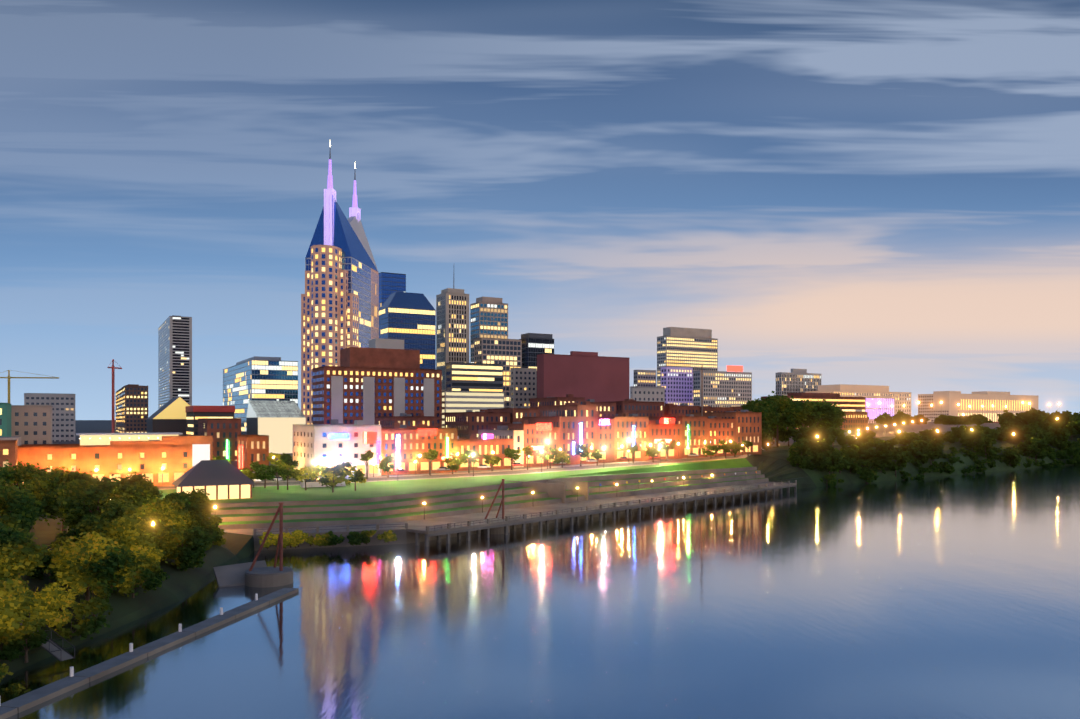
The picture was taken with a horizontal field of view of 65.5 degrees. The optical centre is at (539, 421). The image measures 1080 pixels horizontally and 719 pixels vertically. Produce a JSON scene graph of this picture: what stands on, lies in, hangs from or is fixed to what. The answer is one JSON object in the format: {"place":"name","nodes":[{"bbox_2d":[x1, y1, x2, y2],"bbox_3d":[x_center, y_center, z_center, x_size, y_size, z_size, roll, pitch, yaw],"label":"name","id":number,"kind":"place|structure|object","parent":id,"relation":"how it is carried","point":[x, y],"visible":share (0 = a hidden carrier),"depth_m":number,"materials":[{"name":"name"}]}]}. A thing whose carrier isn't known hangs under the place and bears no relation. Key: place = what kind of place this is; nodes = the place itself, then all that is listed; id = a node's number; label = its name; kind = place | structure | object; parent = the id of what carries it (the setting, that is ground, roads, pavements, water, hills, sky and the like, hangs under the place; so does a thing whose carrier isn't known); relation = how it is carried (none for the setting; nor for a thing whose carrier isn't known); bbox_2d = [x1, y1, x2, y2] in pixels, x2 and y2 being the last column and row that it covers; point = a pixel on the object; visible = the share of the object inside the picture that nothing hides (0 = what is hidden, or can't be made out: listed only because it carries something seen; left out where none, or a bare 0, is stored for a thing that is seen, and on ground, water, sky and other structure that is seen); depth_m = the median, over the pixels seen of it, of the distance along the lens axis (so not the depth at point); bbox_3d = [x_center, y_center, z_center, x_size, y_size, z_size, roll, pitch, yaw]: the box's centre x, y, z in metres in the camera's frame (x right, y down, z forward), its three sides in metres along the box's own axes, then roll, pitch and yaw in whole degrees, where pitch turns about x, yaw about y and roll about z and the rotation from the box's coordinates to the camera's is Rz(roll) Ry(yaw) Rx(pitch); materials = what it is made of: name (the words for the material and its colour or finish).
{"place":"outdoors","nodes":[
{"label":"outdoors","id":0,"kind":"place"},
{"bbox_2d":[0,465,1079,718],"bbox_3d":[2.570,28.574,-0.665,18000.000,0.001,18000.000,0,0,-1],"label":"river water","id":1,"kind":"structure","parent":0,"point":[946,597],"depth_m":118.71,"materials":[{"name":"blue liquid"}]},
{"bbox_2d":[0,560,298,718],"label":"floating dock","id":2,"kind":"object","parent":1,"relation":"on","point":[229,575],"visible":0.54,"depth_m":102.05,"materials":[{"name":"concrete"}]},
{"bbox_2d":[245,502,292,587],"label":"mooring dolphin","id":3,"kind":"object","parent":1,"relation":"in","point":[272,576],"visible":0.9,"depth_m":147.33,"materials":[{"name":"concrete"}]},
{"bbox_2d":[481,479,509,533],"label":"mooring dolphin","id":4,"kind":"object","parent":1,"relation":"in","point":[498,530],"visible":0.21,"depth_m":215.44,"materials":[{"name":"metal"}]},
{"bbox_2d":[0,420,1079,675],"bbox_3d":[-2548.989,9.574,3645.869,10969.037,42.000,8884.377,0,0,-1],"label":"ground","id":5,"kind":"structure","parent":0,"point":[402,498],"depth_m":245.34,"materials":[{"name":"plant"}]},
{"bbox_2d":[0,403,10,436],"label":"green building","id":6,"kind":"structure","parent":5,"relation":"on","point":[5,419],"depth_m":300.65,"materials":[{"name":"teal"}]},
{"bbox_2d":[0,440,17,484],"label":"lit building","id":7,"kind":"structure","parent":5,"relation":"on","point":[8,449],"depth_m":236.46,"materials":[{"name":"orange brick"}]},
{"bbox_2d":[0,370,58,402],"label":"tower crane","id":8,"kind":"object","parent":5,"relation":"on","point":[9,377],"visible":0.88,"depth_m":889.24,"materials":[{"name":"brown"}]},
{"bbox_2d":[11,405,51,443],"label":"tan building","id":9,"kind":"structure","parent":5,"relation":"on","point":[31,424],"depth_m":329.17,"materials":[{"name":"concrete"}]},
{"bbox_2d":[24,393,74,443],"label":"stone building","id":10,"kind":"structure","parent":5,"relation":"on","point":[63,417],"depth_m":623.38,"materials":[{"name":"grey stone"}]},
{"bbox_2d":[0,432,212,445],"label":"building","id":11,"kind":"structure","parent":5,"relation":"on","point":[172,438],"depth_m":260.49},
{"bbox_2d":[107,359,121,432],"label":"tower crane","id":12,"kind":"object","parent":5,"relation":"on","point":[113,367],"visible":0.94,"depth_m":791.18,"materials":[{"name":"red metal"}]},
{"bbox_2d":[17,440,212,487],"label":"building","id":13,"kind":"structure","parent":5,"relation":"on","point":[175,462],"depth_m":256.14,"materials":[{"name":"orange brick"}]},
{"bbox_2d":[116,384,147,432],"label":"office building","id":14,"kind":"structure","parent":5,"relation":"on","point":[131,408],"depth_m":798.64,"materials":[{"name":"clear glass"}]},
{"bbox_2d":[147,397,189,435],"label":"gabled building","id":15,"kind":"structure","parent":5,"relation":"on","point":[169,416],"depth_m":430.98,"materials":[{"name":"grey"}]},
{"bbox_2d":[158,315,191,408],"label":"tower","id":16,"kind":"structure","parent":5,"relation":"on","point":[174,356],"depth_m":1000.38,"materials":[{"name":"grey"}]},
{"bbox_2d":[0,459,397,693],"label":"trees","id":17,"kind":"object","parent":5,"relation":"on","point":[132,509],"depth_m":127.04,"materials":[{"name":"green plant"}]},
{"bbox_2d":[185,406,234,435],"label":"building","id":18,"kind":"structure","parent":5,"relation":"on","point":[194,414],"depth_m":401.08,"materials":[{"name":"grey"}]},
{"bbox_2d":[172,460,255,499],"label":"pavilion","id":19,"kind":"structure","parent":5,"relation":"on","point":[219,479],"depth_m":219.28,"materials":[{"name":"grey stone"}]},
{"bbox_2d":[198,418,240,460],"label":"brick building","id":20,"kind":"structure","parent":5,"relation":"on","point":[221,431],"depth_m":365.39,"materials":[{"name":"brick"}]},
{"bbox_2d":[226,440,229,459],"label":"neon sign","id":21,"kind":"object","parent":20,"relation":"attached to","point":[227,449],"visible":0.6,"depth_m":297.35,"materials":[{"name":"green plastic"}]},
{"bbox_2d":[237,435,268,470],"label":"brick building","id":22,"kind":"structure","parent":5,"relation":"on","point":[255,448],"depth_m":317.85,"materials":[{"name":"orange brick"}]},
{"bbox_2d":[238,446,242,467],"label":"neon sign","id":23,"kind":"object","parent":22,"relation":"attached to","point":[240,456],"visible":1,"depth_m":297.29,"materials":[{"name":"red"}]},
{"bbox_2d":[223,356,297,434],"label":"office building","id":24,"kind":"structure","parent":5,"relation":"on","point":[245,381],"depth_m":710.42,"materials":[{"name":"teal glass"}]},
{"bbox_2d":[246,400,305,453],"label":"building","id":25,"kind":"structure","parent":5,"relation":"on","point":[275,421],"depth_m":404.26,"materials":[{"name":"grey"}]},
{"bbox_2d":[301,476,345,487],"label":"wall","id":26,"kind":"structure","parent":5,"relation":"on","point":[313,483],"depth_m":253.67,"materials":[{"name":"white paint"}]},
{"bbox_2d":[293,419,380,477],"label":"building","id":27,"kind":"structure","parent":5,"relation":"on","point":[315,443],"depth_m":290.67,"materials":[{"name":"white brick"}]},
{"bbox_2d":[329,433,348,438],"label":"neon sign","id":28,"kind":"object","parent":27,"relation":"attached to","point":[338,435],"visible":1,"depth_m":282.29,"materials":[{"name":"blue"}]},
{"bbox_2d":[363,432,376,443],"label":"neon sign","id":29,"kind":"object","parent":27,"relation":"attached to","point":[369,437],"visible":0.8,"depth_m":285.93,"materials":[{"name":"red plastic"}]},
{"bbox_2d":[376,441,380,463],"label":"neon sign","id":30,"kind":"object","parent":27,"relation":"attached to","point":[378,450],"visible":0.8,"depth_m":287.24,"materials":[{"name":"purple"}]},
{"bbox_2d":[301,146,378,423],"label":"skyscraper","id":31,"kind":"structure","parent":5,"relation":"on","point":[339,303],"depth_m":523.33,"materials":[{"name":"blue stone"}]},
{"bbox_2d":[312,338,441,427],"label":"office building","id":32,"kind":"structure","parent":5,"relation":"on","point":[382,377],"depth_m":442.68,"materials":[{"name":"brown brick"}]},
{"bbox_2d":[379,272,405,308],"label":"office tower","id":33,"kind":"structure","parent":5,"relation":"on","point":[390,284],"depth_m":760.81,"materials":[{"name":"blue glass"}]},
{"bbox_2d":[375,413,436,426],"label":"building","id":34,"kind":"structure","parent":5,"relation":"on","point":[408,419],"depth_m":369.23,"materials":[{"name":"brick"}]},
{"bbox_2d":[379,292,435,369],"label":"office building","id":35,"kind":"structure","parent":5,"relation":"on","point":[409,319],"depth_m":658.73,"materials":[{"name":"blue glass"}]},
{"bbox_2d":[381,423,456,474],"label":"brick row","id":36,"kind":"object","parent":5,"relation":"on","point":[413,445],"visible":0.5,"depth_m":302.12,"materials":[{"name":"orange brick"}]},
{"bbox_2d":[396,434,399,465],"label":"neon sign","id":37,"kind":"object","parent":36,"relation":"attached to","point":[397,448],"visible":1,"depth_m":291.44,"materials":[{"name":"grey"}]},
{"bbox_2d":[418,429,436,435],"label":"neon sign","id":38,"kind":"object","parent":36,"relation":"attached to","point":[427,432],"visible":1,"depth_m":296.85,"materials":[{"name":"red plastic"}]},
{"bbox_2d":[445,437,448,457],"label":"neon sign","id":39,"kind":"object","parent":36,"relation":"attached to","point":[446,447],"visible":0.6,"depth_m":301.57,"materials":[{"name":"yellow"}]},
{"bbox_2d":[436,280,468,390],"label":"beige tower","id":40,"kind":"structure","parent":5,"relation":"on","point":[452,324],"depth_m":693.91,"materials":[{"name":"concrete"}]},
{"bbox_2d":[442,391,504,427],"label":"parking garage","id":41,"kind":"structure","parent":5,"relation":"on","point":[459,401],"depth_m":475.95,"materials":[{"name":"beige concrete"}]},
{"bbox_2d":[446,362,502,391],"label":"office building","id":42,"kind":"structure","parent":5,"relation":"on","point":[473,376],"depth_m":505.81,"materials":[{"name":"grey"}]},
{"bbox_2d":[252,453,698,481],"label":"parked cars","id":43,"kind":"object","parent":5,"relation":"on","point":[513,464],"visible":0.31,"depth_m":307.01,"materials":[{"name":"white paint"}]},
{"bbox_2d":[445,410,509,436],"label":"building","id":44,"kind":"structure","parent":5,"relation":"on","point":[467,423],"depth_m":385.32,"materials":[{"name":"brick"}]},
{"bbox_2d":[457,434,513,470],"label":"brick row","id":45,"kind":"object","parent":5,"relation":"on","point":[473,442],"visible":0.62,"depth_m":315.63,"materials":[{"name":"orange brick"}]},
{"bbox_2d":[481,434,493,438],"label":"neon sign","id":46,"kind":"object","parent":45,"relation":"attached to","point":[487,436],"visible":1,"depth_m":309.71,"materials":[{"name":"pink plastic"}]},
{"bbox_2d":[470,296,507,362],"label":"office tower","id":47,"kind":"structure","parent":5,"relation":"on","point":[488,317],"depth_m":735.99,"materials":[{"name":"blue glass"}]},
{"bbox_2d":[474,338,521,407],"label":"office building","id":48,"kind":"structure","parent":5,"relation":"on","point":[507,353],"depth_m":647.90,"materials":[{"name":"concrete"}]},
{"bbox_2d":[478,426,523,467],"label":"building","id":49,"kind":"structure","parent":5,"relation":"on","point":[502,432],"depth_m":322.98,"materials":[{"name":"beige stone"}]},
{"bbox_2d":[487,406,538,422],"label":"building","id":50,"kind":"structure","parent":5,"relation":"on","point":[518,413],"depth_m":393.65,"materials":[{"name":"red brick"}]},
{"bbox_2d":[488,420,545,466],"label":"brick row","id":51,"kind":"object","parent":5,"relation":"on","point":[534,439],"visible":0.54,"depth_m":325.75,"materials":[{"name":"orange brick"}]},
{"bbox_2d":[510,368,536,407],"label":"beige building","id":52,"kind":"structure","parent":5,"relation":"on","point":[523,386],"depth_m":602.82,"materials":[{"name":"concrete"}]},
{"bbox_2d":[213,391,845,491],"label":"street trees","id":53,"kind":"object","parent":5,"relation":"on","point":[772,409],"depth_m":308.26,"materials":[{"name":"green plant"}]},
{"bbox_2d":[520,333,553,367],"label":"office building","id":54,"kind":"structure","parent":5,"relation":"on","point":[534,345],"depth_m":704.01,"materials":[{"name":"grey glass"}]},
{"bbox_2d":[522,412,577,464],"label":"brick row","id":55,"kind":"object","parent":5,"relation":"on","point":[568,425],"visible":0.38,"depth_m":333.45,"materials":[{"name":"red brick"}]},
{"bbox_2d":[546,427,559,465],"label":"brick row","id":56,"kind":"object","parent":5,"relation":"on","point":[553,437],"visible":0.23,"depth_m":329.45,"materials":[{"name":"orange brick"}]},
{"bbox_2d":[530,394,584,407],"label":"building","id":57,"kind":"structure","parent":5,"relation":"on","point":[547,401],"depth_m":408.64,"materials":[{"name":"brick"}]},
{"bbox_2d":[539,401,596,463],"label":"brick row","id":58,"kind":"object","parent":5,"relation":"on","point":[585,412],"visible":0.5,"depth_m":338.20,"materials":[{"name":"red brick"}]},
{"bbox_2d":[580,423,581,450],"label":"neon sign","id":59,"kind":"object","parent":58,"relation":"attached to","point":[580,434],"visible":0.6,"depth_m":332.41,"materials":[{"name":"white"}]},
{"bbox_2d":[95,401,1059,531],"bbox_3d":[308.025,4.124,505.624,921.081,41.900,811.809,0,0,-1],"label":"street lamps","id":60,"kind":"object","parent":5,"relation":"on","point":[547,441],"visible":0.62,"depth_m":313.47,"materials":[{"name":"yellow"}]},
{"bbox_2d":[537,351,628,401],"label":"building","id":61,"kind":"structure","parent":5,"relation":"on","point":[591,375],"depth_m":575.33,"materials":[{"name":"brown brick"}]},
{"bbox_2d":[586,399,615,415],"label":"building","id":62,"kind":"structure","parent":5,"relation":"on","point":[606,408],"depth_m":415.70,"materials":[{"name":"red brick"}]},
{"bbox_2d":[406,480,796,546],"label":"pier promenade","id":63,"kind":"structure","parent":5,"relation":"on","point":[458,528],"depth_m":235.95,"materials":[{"name":"wood"}]},
{"bbox_2d":[254,523,407,534],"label":"bushes","id":64,"kind":"object","parent":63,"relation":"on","point":[347,528],"visible":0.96,"depth_m":191.78,"materials":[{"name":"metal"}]},
{"bbox_2d":[597,414,613,462],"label":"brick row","id":65,"kind":"object","parent":5,"relation":"on","point":[605,436],"visible":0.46,"depth_m":341.52,"materials":[{"name":"orange brick"}]},
{"bbox_2d":[599,419,609,424],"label":"neon sign","id":66,"kind":"object","parent":65,"relation":"attached to","point":[604,421],"visible":1,"depth_m":338.56,"materials":[{"name":"pink"}]},
{"bbox_2d":[598,413,648,461],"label":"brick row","id":67,"kind":"object","parent":5,"relation":"on","point":[624,423],"visible":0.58,"depth_m":347.77,"materials":[{"name":"orange brick"}]},
{"bbox_2d":[633,425,634,445],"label":"neon sign","id":68,"kind":"object","parent":67,"relation":"attached to","point":[633,435],"visible":0.6,"depth_m":345.77,"materials":[{"name":"white plastic"}]},
{"bbox_2d":[504,471,756,502],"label":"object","id":69,"kind":"object","parent":5,"relation":"on","point":[555,488],"visible":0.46,"depth_m":265.75,"materials":[{"name":"concrete"}]},
{"bbox_2d":[614,399,663,416],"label":"building","id":70,"kind":"structure","parent":5,"relation":"on","point":[643,408],"depth_m":426.32,"materials":[{"name":"brick"}]},
{"bbox_2d":[634,370,655,386],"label":"beige building","id":71,"kind":"structure","parent":5,"relation":"on","point":[644,378],"depth_m":805.78,"materials":[{"name":"concrete"}]},
{"bbox_2d":[630,386,664,405],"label":"white building","id":72,"kind":"structure","parent":5,"relation":"on","point":[651,394],"depth_m":526.35,"materials":[{"name":"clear glass"}]},
{"bbox_2d":[649,420,681,459],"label":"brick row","id":73,"kind":"object","parent":5,"relation":"on","point":[658,431],"visible":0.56,"depth_m":356.56,"materials":[{"name":"orange brick"}]},
{"bbox_2d":[660,418,674,423],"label":"neon sign","id":74,"kind":"object","parent":73,"relation":"on","point":[667,420],"visible":1,"depth_m":354.72,"materials":[{"name":"red plastic"}]},
{"bbox_2d":[661,367,692,405],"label":"office building","id":75,"kind":"structure","parent":5,"relation":"on","point":[677,383],"depth_m":788.23,"materials":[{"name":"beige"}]},
{"bbox_2d":[649,413,706,457],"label":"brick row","id":76,"kind":"object","parent":5,"relation":"on","point":[698,431],"visible":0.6,"depth_m":364.19,"materials":[{"name":"orange brick"}]},
{"bbox_2d":[687,425,689,447],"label":"neon sign","id":77,"kind":"object","parent":76,"relation":"attached to","point":[688,436],"visible":1,"depth_m":360.38,"materials":[{"name":"green"}]},
{"bbox_2d":[664,403,699,415],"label":"building","id":78,"kind":"structure","parent":5,"relation":"on","point":[683,408],"depth_m":439.08,"materials":[{"name":"red brick"}]},
{"bbox_2d":[657,327,717,386],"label":"office building","id":79,"kind":"structure","parent":5,"relation":"on","point":[695,349],"depth_m":1018.62,"materials":[{"name":"beige concrete"}]},
{"bbox_2d":[701,365,702,415],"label":"tall flagpole","id":80,"kind":"object","parent":5,"relation":"on","point":[702,391],"visible":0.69,"depth_m":385.52,"materials":[{"name":"brown"}]},
{"bbox_2d":[700,406,732,412],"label":"building","id":81,"kind":"structure","parent":5,"relation":"on","point":[713,409],"depth_m":450.27,"materials":[{"name":"brick"}]},
{"bbox_2d":[707,416,735,456],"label":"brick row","id":82,"kind":"object","parent":5,"relation":"on","point":[720,429],"visible":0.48,"depth_m":371.03,"materials":[{"name":"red brick"}]},
{"bbox_2d":[693,365,751,406],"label":"office building","id":83,"kind":"structure","parent":5,"relation":"on","point":[733,388],"depth_m":775.30,"materials":[{"name":"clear glass"}]},
{"bbox_2d":[690,410,761,454],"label":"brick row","id":84,"kind":"object","parent":5,"relation":"on","point":[748,425],"visible":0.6,"depth_m":379.64,"materials":[{"name":"red brick"}]},
{"bbox_2d":[733,406,809,429],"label":"brick building","id":85,"kind":"structure","parent":5,"relation":"on","point":[737,408],"depth_m":578.14,"materials":[{"name":"brown brick"}]},
{"bbox_2d":[776,369,820,395],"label":"office building","id":86,"kind":"structure","parent":5,"relation":"on","point":[798,381],"depth_m":966.69,"materials":[{"name":"grey concrete"}]},
{"bbox_2d":[761,392,865,411],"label":"brick building","id":87,"kind":"structure","parent":5,"relation":"on","point":[852,404],"depth_m":682.12,"materials":[{"name":"brown brick"}]},
{"bbox_2d":[838,412,867,429],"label":"brick building","id":88,"kind":"structure","parent":5,"relation":"on","point":[856,420],"depth_m":627.29,"materials":[{"name":"orange brick"}]},
{"bbox_2d":[805,384,910,422],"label":"building","id":89,"kind":"structure","parent":5,"relation":"on","point":[874,395],"depth_m":935.21,"materials":[{"name":"stone"}]},
{"bbox_2d":[762,407,1079,486],"bbox_3d":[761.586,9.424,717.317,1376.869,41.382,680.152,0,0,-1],"label":"trees","id":90,"kind":"object","parent":5,"relation":"on","point":[808,444],"depth_m":462.62,"materials":[{"name":"green plant"}]},
{"bbox_2d":[918,391,1037,421],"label":"building","id":91,"kind":"structure","parent":5,"relation":"on","point":[974,401],"depth_m":1089.73,"materials":[{"name":"stone"}]},
{"bbox_2d":[0,0,1079,419],"label":"sky","id":92,"kind":"structure","parent":0,"point":[848,192],"materials":[{"name":"blue"}]},
{"bbox_2d":[536,423,551,430],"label":"neon sign","id":93,"kind":"object","parent":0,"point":[543,426],"visible":1,"depth_m":322.53,"materials":[{"name":"orange"}]}
]}

